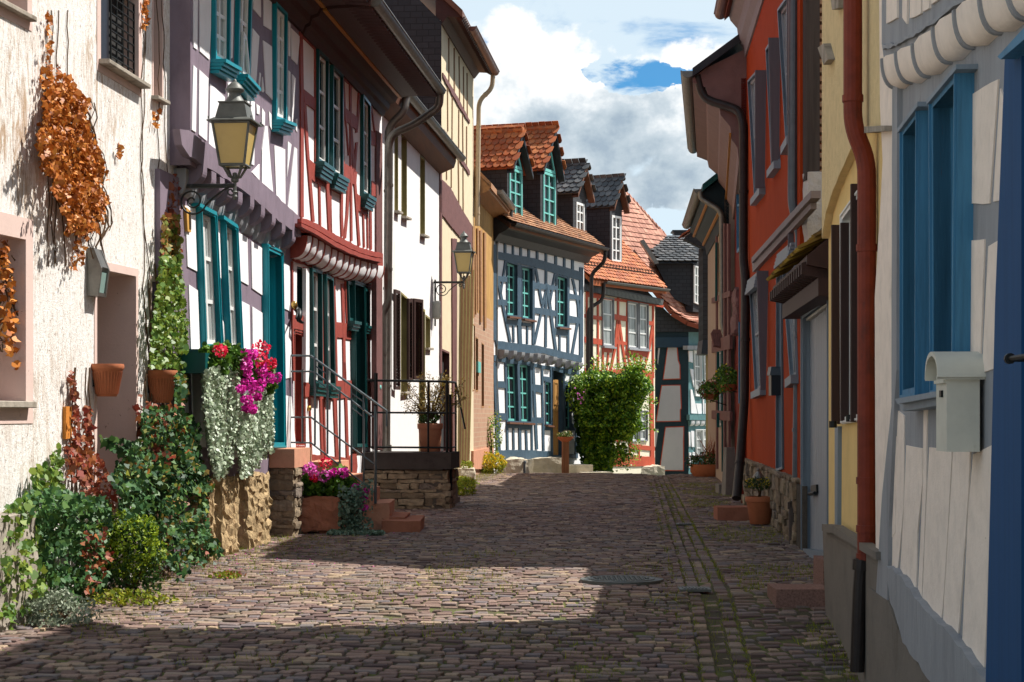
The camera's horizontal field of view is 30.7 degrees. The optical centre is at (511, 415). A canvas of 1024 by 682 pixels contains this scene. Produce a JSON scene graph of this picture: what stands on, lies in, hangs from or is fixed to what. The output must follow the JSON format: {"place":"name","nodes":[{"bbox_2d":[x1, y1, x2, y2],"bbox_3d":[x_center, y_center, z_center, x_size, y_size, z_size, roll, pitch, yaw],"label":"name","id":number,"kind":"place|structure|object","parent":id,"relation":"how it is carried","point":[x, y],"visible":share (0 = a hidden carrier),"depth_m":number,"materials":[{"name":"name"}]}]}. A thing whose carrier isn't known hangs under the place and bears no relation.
{"place":"outdoors","nodes":[
{"label":"outdoors","id":0,"kind":"place"},
{"bbox_2d":[0,473,859,681],"bbox_3d":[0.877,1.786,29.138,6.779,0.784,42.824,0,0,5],"label":"cobbled street","id":1,"kind":"structure","parent":0,"point":[484,512],"depth_m":14.56,"materials":[{"name":"grey stone"}]},
{"bbox_2d":[0,511,36,631],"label":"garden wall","id":2,"kind":"structure","parent":1,"relation":"on","point":[12,547],"depth_m":12.53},
{"bbox_2d":[0,442,114,629],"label":"ivy","id":3,"kind":"object","parent":1,"relation":"on","point":[56,503],"visible":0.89,"depth_m":13.42,"materials":[{"name":"green plant"}]},
{"bbox_2d":[19,585,103,627],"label":"grey shrub","id":4,"kind":"object","parent":1,"relation":"on","point":[66,608],"visible":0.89,"depth_m":12.66,"materials":[{"name":"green plant"}]},
{"bbox_2d":[0,0,176,596],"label":"plaster house","id":5,"kind":"structure","parent":1,"relation":"on","point":[65,325],"depth_m":15.00,"materials":[{"name":"white paint"}]},
{"bbox_2d":[0,239,20,369],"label":"creeper","id":6,"kind":"object","parent":5,"relation":"attached to","point":[9,327],"visible":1,"depth_m":13.57,"materials":[{"name":"orange plant"}]},
{"bbox_2d":[0,0,36,31],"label":"window","id":7,"kind":"structure","parent":5,"relation":"in","point":[19,12],"depth_m":13.66,"materials":[{"name":"beige"}]},
{"bbox_2d":[0,212,36,423],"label":"window","id":8,"kind":"structure","parent":5,"relation":"in","point":[17,404],"depth_m":13.80,"materials":[{"name":"pink paint"}]},
{"bbox_2d":[62,406,71,438],"bbox_3d":[-3.503,0.055,14.705,0.030,0.257,0.145,0,0,5],"label":"wall plaque","id":9,"kind":"object","parent":5,"relation":"attached to","point":[66,418],"depth_m":14.64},
{"bbox_2d":[86,248,109,296],"bbox_3d":[-3.401,-1.175,15.340,0.125,0.392,0.230,0,0,5],"label":"wall lamp","id":10,"kind":"object","parent":5,"relation":"attached to","point":[97,272],"visible":0.96,"depth_m":15.23,"materials":[{"name":"metal"}]},
{"bbox_2d":[34,0,167,335],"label":"withered creeper","id":11,"kind":"object","parent":5,"relation":"attached to","point":[81,205],"visible":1,"depth_m":14.48,"materials":[{"name":"orange plant"}]},
{"bbox_2d":[91,364,123,396],"bbox_3d":[-3.350,-0.293,15.441,0.283,0.269,0.283,0,0,0],"label":"flower pot","id":12,"kind":"object","parent":5,"relation":"attached to","point":[106,380],"depth_m":15.35,"materials":[{"name":"ceramic"}]},
{"bbox_2d":[94,262,137,521],"bbox_3d":[-3.627,-0.206,16.077,0.466,2.208,1.263,0,0,5],"label":"doorway","id":13,"kind":"structure","parent":5,"relation":"in","point":[115,314],"depth_m":16.63,"materials":[{"name":"paint"}]},
{"bbox_2d":[97,0,150,96],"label":"window","id":14,"kind":"structure","parent":5,"relation":"in","point":[119,31],"depth_m":16.36,"materials":[{"name":"black"}]},
{"bbox_2d":[151,0,169,105],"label":"window","id":15,"kind":"structure","parent":5,"relation":"in","point":[155,97],"depth_m":17.47,"materials":[{"name":"beige"}]},
{"bbox_2d":[99,174,223,582],"bbox_3d":[-3.096,-0.434,16.713,0.811,3.725,5.531,0,0,0],"label":"ivy","id":16,"kind":"object","parent":5,"relation":"attached to","point":[170,431],"visible":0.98,"depth_m":16.67,"materials":[{"name":"green plant"}]},
{"bbox_2d":[147,370,177,402],"bbox_3d":[-3.204,-0.265,17.059,0.298,0.297,0.298,0,0,0],"label":"flower pot","id":17,"kind":"object","parent":5,"relation":"attached to","point":[161,385],"depth_m":16.96,"materials":[{"name":"ceramic"}]},
{"bbox_2d":[62,367,117,600],"bbox_3d":[-3.297,0.530,14.626,0.400,1.845,2.564,0,0,-9],"label":"red creeper","id":18,"kind":"object","parent":1,"relation":"on","point":[85,476],"visible":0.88,"depth_m":14.77,"materials":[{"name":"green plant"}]},
{"bbox_2d":[92,509,166,596],"bbox_3d":[-3.032,1.100,14.797,0.617,0.732,0.594,0,0,0],"label":"round bush","id":19,"kind":"object","parent":1,"relation":"on","point":[145,559],"visible":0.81,"depth_m":14.69,"materials":[{"name":"green plant"}]},
{"bbox_2d":[83,587,178,605],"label":"wild plant","id":20,"kind":"object","parent":1,"relation":"on","point":[144,597],"visible":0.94,"depth_m":14.15,"materials":[{"name":"green plant"}]},
{"bbox_2d":[152,0,370,567],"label":"purple timbered house","id":21,"kind":"structure","parent":1,"relation":"on","point":[236,266],"depth_m":19.95,"materials":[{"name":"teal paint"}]},
{"bbox_2d":[178,353,209,373],"bbox_3d":[-2.917,-0.496,18.613,0.260,0.190,2.143,0,0,5],"label":"window box","id":22,"kind":"object","parent":21,"relation":"attached to","point":[197,363],"visible":0.26,"depth_m":17.54,"materials":[{"name":"green paint"}]},
{"bbox_2d":[200,365,243,481],"bbox_3d":[-2.855,0.064,18.492,0.362,1.150,2.557,0,0,0],"label":"trailing silver plant","id":23,"kind":"object","parent":22,"relation":"in","point":[220,396],"visible":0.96,"depth_m":17.88,"materials":[{"name":"green plant"}]},
{"bbox_2d":[198,339,281,413],"bbox_3d":[-2.748,-0.396,18.691,0.504,0.778,2.826,0,0,5],"label":"geranium","id":24,"kind":"object","parent":22,"relation":"in","point":[255,375],"visible":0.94,"depth_m":18.44,"materials":[{"name":"pink plant"}]},
{"bbox_2d":[196,209,223,346],"bbox_3d":[-3.095,-1.375,18.926,0.132,1.417,0.919,0,0,5],"label":"window","id":25,"kind":"structure","parent":21,"relation":"in","point":[207,236],"depth_m":19.07,"materials":[{"name":"teal paint"}]},
{"bbox_2d":[180,79,262,214],"bbox_3d":[-2.837,-2.442,17.917,0.801,1.573,0.443,0,0,5],"label":"street lamp","id":26,"kind":"object","parent":21,"relation":"attached to","point":[235,124],"visible":0.98,"depth_m":17.78,"materials":[{"name":"metal"}]},
{"bbox_2d":[210,0,241,81],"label":"window","id":27,"kind":"structure","parent":21,"relation":"in","point":[221,66],"depth_m":18.81,"materials":[{"name":"teal paint"}]},
{"bbox_2d":[220,221,243,348],"bbox_3d":[-3.012,-1.369,19.873,0.132,1.386,0.845,0,0,5],"label":"window","id":28,"kind":"structure","parent":21,"relation":"in","point":[229,235],"depth_m":20.01,"materials":[{"name":"teal paint"}]},
{"bbox_2d":[234,0,260,100],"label":"window","id":29,"kind":"structure","parent":21,"relation":"in","point":[243,8],"depth_m":19.77,"materials":[{"name":"teal paint"}]},
{"bbox_2d":[235,385,276,478],"bbox_3d":[-2.741,0.155,19.960,0.344,1.036,2.788,0,0,0],"label":"trailing silver plant","id":30,"kind":"object","parent":21,"relation":"hanging from","point":[256,440],"visible":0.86,"depth_m":19.38,"materials":[{"name":"green plant"}]},
{"bbox_2d":[261,243,286,447],"bbox_3d":[-2.878,-0.842,22.301,0.335,2.467,1.696,0,0,0],"label":"door","id":31,"kind":"structure","parent":21,"relation":"in","point":[273,301],"depth_m":22.29,"materials":[{"name":"teal paint"}]},
{"bbox_2d":[272,1,296,135],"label":"window","id":32,"kind":"structure","parent":21,"relation":"in","point":[280,124],"depth_m":21.62,"materials":[{"name":"teal paint"}]},
{"bbox_2d":[298,494,344,533],"bbox_3d":[-2.367,1.200,22.579,0.683,0.515,0.563,0,0,0],"label":"flower pot","id":33,"kind":"object","parent":1,"relation":"on","point":[320,513],"visible":0.51,"depth_m":22.32,"materials":[{"name":"ceramic"}]},
{"bbox_2d":[300,456,369,510],"bbox_3d":[-2.250,0.820,22.535,1.089,0.678,0.414,0,0,0],"label":"geranium","id":34,"kind":"object","parent":33,"relation":"in","point":[326,481],"visible":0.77,"depth_m":22.42,"materials":[{"name":"pink plant"}]},
{"bbox_2d":[269,447,424,536],"bbox_3d":[-2.003,0.936,22.999,1.783,1.092,2.317,0,0,0],"label":"doorstep stairs","id":35,"kind":"structure","parent":1,"relation":"on","point":[286,472],"depth_m":22.01,"materials":[{"name":"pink stone"}]},
{"bbox_2d":[289,354,387,503],"bbox_3d":[-2.158,0.164,23.030,1.251,1.843,0.036,0,0,0],"label":"stair railing","id":36,"kind":"object","parent":35,"relation":"on","point":[326,380],"visible":0.97,"depth_m":23.02,"materials":[{"name":"black metal"}]},
{"bbox_2d":[326,478,385,535],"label":"trailing silver plant","id":37,"kind":"object","parent":1,"relation":"on","point":[350,520],"visible":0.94,"depth_m":22.26,"materials":[{"name":"grey plant"}]},
{"bbox_2d":[290,0,446,472],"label":"red timbered house","id":38,"kind":"structure","parent":1,"relation":"on","point":[362,68],"depth_m":25.69,"materials":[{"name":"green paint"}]},
{"bbox_2d":[294,330,311,446],"bbox_3d":[-2.750,-0.334,23.928,0.315,1.491,1.271,0,0,0],"label":"door","id":39,"kind":"structure","parent":38,"relation":"in","point":[297,336],"depth_m":23.93,"materials":[{"name":"red paint"}]},
{"bbox_2d":[308,267,325,396],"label":"window","id":40,"kind":"structure","parent":38,"relation":"in","point":[315,275],"depth_m":24.69,"materials":[{"name":"green paint"}]},
{"bbox_2d":[314,49,334,183],"bbox_3d":[-2.449,-3.875,24.192,0.185,1.651,0.766,0,0,5],"label":"window","id":41,"kind":"structure","parent":38,"relation":"in","point":[324,171],"depth_m":24.33,"materials":[{"name":"green paint"}]},
{"bbox_2d":[323,274,340,397],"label":"window","id":42,"kind":"structure","parent":38,"relation":"in","point":[328,281],"depth_m":25.61,"materials":[{"name":"green paint"}]},
{"bbox_2d":[329,65,349,193],"bbox_3d":[-2.358,-3.852,25.236,0.185,1.652,0.843,0,0,5],"label":"window","id":43,"kind":"structure","parent":38,"relation":"in","point":[340,182],"depth_m":25.36,"materials":[{"name":"green paint"}]},
{"bbox_2d":[346,281,361,330],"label":"window","id":44,"kind":"structure","parent":38,"relation":"in","point":[352,325],"depth_m":26.98,"materials":[{"name":"green paint"}]},
{"bbox_2d":[349,281,367,447],"bbox_3d":[-2.397,-0.757,28.420,0.406,2.485,2.321,0,0,0],"label":"door","id":45,"kind":"structure","parent":38,"relation":"in","point":[357,291],"depth_m":28.21,"materials":[{"name":"green paint"}]},
{"bbox_2d":[360,94,376,211],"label":"window","id":46,"kind":"structure","parent":38,"relation":"in","point":[368,201],"depth_m":27.74,"materials":[{"name":"green paint"}]},
{"bbox_2d":[362,451,459,508],"bbox_3d":[-1.603,1.090,29.490,1.555,1.060,2.530,0,0,0],"label":"doorstep platform","id":47,"kind":"structure","parent":1,"relation":"on","point":[413,480],"depth_m":28.33,"materials":[{"name":"stone"}]},
{"bbox_2d":[367,373,465,502],"bbox_3d":[-1.059,0.343,29.301,1.107,1.991,2.601,0,0,35],"label":"platform railing","id":48,"kind":"object","parent":47,"relation":"on","point":[375,380],"visible":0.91,"depth_m":28.54,"materials":[{"name":"black metal"}]},
{"bbox_2d":[417,423,442,451],"bbox_3d":[-1.280,0.340,29.200,0.406,0.440,0.406,0,0,0],"label":"terracotta pot","id":49,"kind":"object","parent":47,"relation":"on","point":[435,430],"visible":0.94,"depth_m":29.05,"materials":[{"name":"ceramic"}]},
{"bbox_2d":[399,369,468,422],"bbox_3d":[-1.256,-0.275,29.162,1.110,0.905,0.706,0,0,14],"label":"potted shrub","id":50,"kind":"object","parent":49,"relation":"in","point":[435,407],"visible":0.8,"depth_m":29.17,"materials":[{"name":"green plant"}]},
{"bbox_2d":[378,96,465,450],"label":"white rendered house","id":51,"kind":"structure","parent":1,"relation":"on","point":[426,153],"depth_m":33.31,"materials":[{"name":"paint"}]},
{"bbox_2d":[394,137,402,214],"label":"window","id":52,"kind":"structure","parent":51,"relation":"in","point":[396,210],"depth_m":32.00,"materials":[{"name":"white paint"}]},
{"bbox_2d":[401,292,410,394],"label":"window","id":53,"kind":"structure","parent":51,"relation":"in","point":[403,298],"depth_m":33.12,"materials":[{"name":"brown paint"}]},
{"bbox_2d":[401,135,411,219],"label":"window","id":54,"kind":"structure","parent":51,"relation":"in","point":[403,142],"depth_m":33.05,"materials":[{"name":"brown paint"}]},
{"bbox_2d":[419,309,424,450],"bbox_3d":[-1.800,-0.669,35.087,0.226,2.752,0.843,0,0,5],"label":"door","id":55,"kind":"structure","parent":51,"relation":"in","point":[420,387],"depth_m":35.45,"materials":[{"name":"wood"}]},
{"bbox_2d":[420,155,429,237],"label":"window","id":56,"kind":"structure","parent":51,"relation":"in","point":[422,161],"depth_m":35.45,"materials":[{"name":"brown paint"}]},
{"bbox_2d":[433,231,475,325],"bbox_3d":[-1.138,-2.697,36.745,0.816,1.866,0.435,0,0,5],"label":"street lamp","id":57,"kind":"object","parent":51,"relation":"attached to","point":[463,252],"visible":1,"depth_m":36.61,"materials":[{"name":"metal"}]},
{"bbox_2d":[18,472,858,681],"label":"grass in joints","id":58,"kind":"structure","parent":1,"relation":"on","point":[670,532],"depth_m":16.44,"materials":[{"name":"green plant"}]},
{"bbox_2d":[384,0,499,460],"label":"cream timbered house","id":59,"kind":"structure","parent":1,"relation":"on","point":[446,38],"depth_m":39.68,"materials":[{"name":"beige paint"}]},
{"bbox_2d":[439,349,449,450],"bbox_3d":[-1.497,-0.287,38.596,0.242,2.170,1.519,0,0,5],"label":"doorway","id":60,"kind":"structure","parent":59,"relation":"in","point":[445,354],"depth_m":39.30,"materials":[{"name":"black"}]},
{"bbox_2d":[458,270,473,467],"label":"house wall","id":61,"kind":"structure","parent":1,"relation":"on","point":[466,299],"depth_m":41.42,"materials":[{"name":"beige paint"}]},
{"bbox_2d":[455,477,476,495],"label":"wild plant","id":62,"kind":"object","parent":1,"relation":"on","point":[465,484],"visible":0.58,"depth_m":33.26,"materials":[{"name":"green plant"}]},
{"bbox_2d":[471,166,515,473],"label":"house","id":63,"kind":"structure","parent":1,"relation":"on","point":[494,202],"depth_m":46.25,"materials":[{"name":"beige"}]},
{"bbox_2d":[480,451,507,472],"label":"wild plant","id":64,"kind":"object","parent":1,"relation":"on","point":[492,465],"visible":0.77,"depth_m":45.64,"materials":[{"name":"yellow plant"}]},
{"bbox_2d":[487,411,503,472],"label":"wild plant","id":65,"kind":"object","parent":1,"relation":"on","point":[494,436],"visible":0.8,"depth_m":47.42,"materials":[{"name":"green plant"}]},
{"bbox_2d":[474,121,612,473],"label":"blue timbered house","id":66,"kind":"structure","parent":1,"relation":"on","point":[549,246],"depth_m":52.13,"materials":[{"name":"paint"}]},
{"bbox_2d":[506,261,520,318],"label":"window","id":67,"kind":"structure","parent":66,"relation":"in","point":[511,268],"depth_m":50.51,"materials":[{"name":"teal wood"}]},
{"bbox_2d":[507,362,522,423],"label":"window","id":68,"kind":"structure","parent":66,"relation":"in","point":[511,367],"depth_m":50.51,"materials":[{"name":"teal wood"}]},
{"bbox_2d":[520,363,534,424],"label":"window","id":69,"kind":"structure","parent":66,"relation":"in","point":[524,369],"depth_m":51.45,"materials":[{"name":"teal wood"}]},
{"bbox_2d":[522,265,536,321],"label":"window","id":70,"kind":"structure","parent":66,"relation":"in","point":[527,272],"depth_m":51.60,"materials":[{"name":"teal wood"}]},
{"bbox_2d":[544,381,555,427],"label":"window","id":71,"kind":"structure","parent":66,"relation":"in","point":[546,383],"depth_m":53.05,"materials":[{"name":"teal wood"}]},
{"bbox_2d":[552,367,564,456],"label":"door","id":72,"kind":"structure","parent":66,"relation":"in","point":[558,417],"depth_m":53.87,"materials":[{"name":"brown wood"}]},
{"bbox_2d":[556,275,571,329],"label":"window","id":73,"kind":"structure","parent":66,"relation":"in","point":[561,279],"depth_m":54.36,"materials":[{"name":"teal wood"}]},
{"bbox_2d":[565,351,657,472],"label":"climbing vine","id":74,"kind":"object","parent":66,"relation":"attached to","point":[607,407],"visible":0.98,"depth_m":54.05,"materials":[{"name":"green plant"}]},
{"bbox_2d":[557,430,572,472],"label":"pedestal bowl","id":75,"kind":"object","parent":1,"relation":"on","point":[564,437],"visible":1,"depth_m":48.12,"materials":[{"name":"ceramic"}]},
{"bbox_2d":[580,575,662,585],"bbox_3d":[0.950,1.421,16.150,0.720,0.038,0.720,0,0,0],"label":"manhole cover","id":76,"kind":"object","parent":1,"relation":"on","point":[610,580],"visible":1,"depth_m":15.98,"materials":[{"name":"grey metal"}]},
{"bbox_2d":[584,173,670,475],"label":"red timbered house","id":77,"kind":"structure","parent":1,"relation":"on","point":[623,323],"depth_m":59.22,"materials":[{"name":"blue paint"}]},
{"bbox_2d":[601,297,616,348],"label":"window","id":78,"kind":"structure","parent":77,"relation":"in","point":[607,306],"depth_m":58.16,"materials":[{"name":"white wood"}]},
{"bbox_2d":[626,301,640,350],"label":"window","id":79,"kind":"structure","parent":77,"relation":"in","point":[632,307],"depth_m":59.58,"materials":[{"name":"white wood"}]},
{"bbox_2d":[639,303,650,351],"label":"window","id":80,"kind":"structure","parent":77,"relation":"in","point":[643,308],"depth_m":60.23,"materials":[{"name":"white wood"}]},
{"bbox_2d":[622,192,705,474],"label":"dark gabled house","id":81,"kind":"structure","parent":1,"relation":"on","point":[680,376],"depth_m":62.00,"materials":[{"name":"teal paint"}]},
{"bbox_2d":[693,350,702,396],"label":"window","id":82,"kind":"structure","parent":81,"relation":"in","point":[697,359],"depth_m":62.46,"materials":[{"name":"white paint"}]},
{"bbox_2d":[678,228,707,462],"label":"slate clad house","id":83,"kind":"structure","parent":1,"relation":"on","point":[702,348],"depth_m":50.11,"materials":[{"name":"stone"}]},
{"bbox_2d":[684,436,715,476],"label":"round planter","id":84,"kind":"object","parent":1,"relation":"on","point":[700,468],"visible":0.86,"depth_m":43.77,"materials":[{"name":"ceramic"}]},
{"bbox_2d":[682,173,734,480],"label":"green eaved house","id":85,"kind":"structure","parent":1,"relation":"on","point":[708,220],"depth_m":40.32,"materials":[{"name":"paint"}]},
{"bbox_2d":[696,379,726,405],"bbox_3d":[4.097,-0.482,38.488,0.624,0.549,0.627,0,0,12],"label":"hanging basket","id":86,"kind":"object","parent":85,"relation":"attached to","point":[707,395],"visible":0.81,"depth_m":38.38,"materials":[{"name":"ceramic"}]},
{"bbox_2d":[680,34,749,502],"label":"wine red house","id":87,"kind":"structure","parent":1,"relation":"on","point":[714,89],"depth_m":30.91,"materials":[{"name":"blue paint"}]},
{"bbox_2d":[711,363,736,392],"bbox_3d":[4.185,-0.703,35.984,0.681,0.626,0.716,0,0,14],"label":"hanging basket","id":88,"kind":"object","parent":87,"relation":"attached to","point":[729,384],"visible":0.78,"depth_m":35.88,"materials":[{"name":"ceramic"}]},
{"bbox_2d":[721,447,735,494],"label":"kerb pillar","id":89,"kind":"structure","parent":1,"relation":"on","point":[729,457],"depth_m":33.56,"materials":[{"name":"stone"}]},
{"bbox_2d":[713,505,748,520],"bbox_3d":[3.097,1.360,26.000,0.534,0.202,0.559,0,0,0],"label":"stone step","id":90,"kind":"object","parent":1,"relation":"on","point":[732,512],"visible":0.66,"depth_m":25.73,"materials":[{"name":"red stone"}]},
{"bbox_2d":[745,496,771,523],"bbox_3d":[3.256,1.240,24.500,0.395,0.360,0.395,0,0,0],"label":"flower pot","id":91,"kind":"object","parent":1,"relation":"on","point":[759,510],"visible":0.9,"depth_m":24.36,"materials":[{"name":"ceramic"}]},
{"bbox_2d":[743,476,770,496],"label":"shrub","id":92,"kind":"object","parent":91,"relation":"in","point":[751,482],"visible":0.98,"depth_m":24.44,"materials":[{"name":"green plant"}]},
{"bbox_2d":[714,0,821,550],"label":"red plastered house","id":93,"kind":"structure","parent":1,"relation":"on","point":[781,42],"depth_m":23.70,"materials":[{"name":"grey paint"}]},
{"bbox_2d":[747,72,764,205],"bbox_3d":[3.704,-4.274,28.293,0.170,2.285,3.796,0,0,4],"label":"window","id":94,"kind":"structure","parent":93,"relation":"in","point":[759,193],"depth_m":29.24,"materials":[{"name":"grey paint"}]},
{"bbox_2d":[749,290,765,398],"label":"window","id":95,"kind":"structure","parent":93,"relation":"in","point":[757,393],"depth_m":28.69,"materials":[{"name":"glass"}]},
{"bbox_2d":[765,45,780,177],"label":"window","id":96,"kind":"structure","parent":93,"relation":"in","point":[775,166],"depth_m":25.02,"materials":[{"name":"grey paint"}]},
{"bbox_2d":[767,367,780,395],"bbox_3d":[3.398,-0.446,24.120,0.171,0.370,0.280,0,0,0],"label":"mailbox","id":97,"kind":"object","parent":93,"relation":"attached to","point":[774,374],"visible":0.79,"depth_m":24.00,"materials":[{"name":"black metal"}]},
{"bbox_2d":[775,275,783,470],"bbox_3d":[3.461,-0.541,23.598,0.180,2.516,1.051,0,0,4],"label":"door","id":98,"kind":"structure","parent":93,"relation":"in","point":[779,461],"depth_m":24.03,"materials":[{"name":"paint"}]},
{"bbox_2d":[777,0,787,154],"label":"window","id":99,"kind":"structure","parent":93,"relation":"in","point":[782,9],"depth_m":23.21,"materials":[{"name":"grey paint"}]},
{"bbox_2d":[782,266,798,387],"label":"window","id":100,"kind":"structure","parent":93,"relation":"in","point":[793,378],"depth_m":21.98,"materials":[{"name":"grey paint"}]},
{"bbox_2d":[767,555,824,607],"bbox_3d":[2.409,1.352,15.150,0.666,0.369,0.908,0,0,0],"label":"doorstep","id":101,"kind":"object","parent":1,"relation":"on","point":[809,595],"visible":0.62,"depth_m":14.70,"materials":[{"name":"red stone"}]},
{"bbox_2d":[766,228,828,557],"bbox_3d":[5.593,0.235,17.936,5.883,4.370,5.886,0,0,4],"label":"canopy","id":102,"kind":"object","parent":1,"relation":"on","point":[800,290],"depth_m":19.17,"materials":[{"name":"paint"}]},
{"bbox_2d":[801,300,828,557],"bbox_3d":[3.144,0.195,19.243,0.162,2.784,3.600,0,0,4],"label":"garage door","id":103,"kind":"structure","parent":102,"relation":"in","point":[815,323],"depth_m":19.46,"materials":[{"name":"grey paint"}]},
{"bbox_2d":[818,0,891,681],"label":"yellow house","id":104,"kind":"structure","parent":1,"relation":"on","point":[852,127],"depth_m":12.90,"materials":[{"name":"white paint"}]},
{"bbox_2d":[840,191,856,423],"bbox_3d":[2.465,-0.744,13.259,0.152,1.615,1.150,0,0,4],"label":"window","id":105,"kind":"structure","parent":104,"relation":"in","point":[845,214],"depth_m":13.75,"materials":[{"name":"white paint"}]},
{"bbox_2d":[453,0,737,314],"label":"sky","id":106,"kind":"structure","parent":0,"point":[608,71],"materials":[{"name":"white"}]},
{"bbox_3d":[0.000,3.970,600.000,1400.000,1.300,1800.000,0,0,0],"label":"ground","id":107,"kind":"structure","parent":0,"visible":0},
{"bbox_2d":[869,0,1023,681],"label":"grey timbered house","id":108,"kind":"structure","parent":107,"relation":"on","point":[950,525],"depth_m":8.77,"materials":[{"name":"blue paint"}]},
{"bbox_2d":[899,110,928,397],"bbox_3d":[2.142,-0.824,9.669,0.187,1.476,0.601,0,0,4],"label":"window","id":109,"kind":"structure","parent":108,"relation":"in","point":[914,139],"depth_m":9.82,"materials":[{"name":"blue paint"}]},
{"bbox_2d":[928,73,974,391],"bbox_3d":[2.072,-0.818,8.609,0.187,1.441,0.744,0,0,4],"label":"window","id":110,"kind":"structure","parent":108,"relation":"in","point":[950,116],"depth_m":8.90,"materials":[{"name":"blue paint"}]},
{"bbox_2d":[925,351,985,451],"bbox_3d":[1.933,-0.062,8.149,0.205,0.435,0.350,0,0,4],"label":"mailbox","id":111,"kind":"object","parent":108,"relation":"attached to","point":[955,377],"visible":1,"depth_m":8.01,"materials":[{"name":"grey metal"}]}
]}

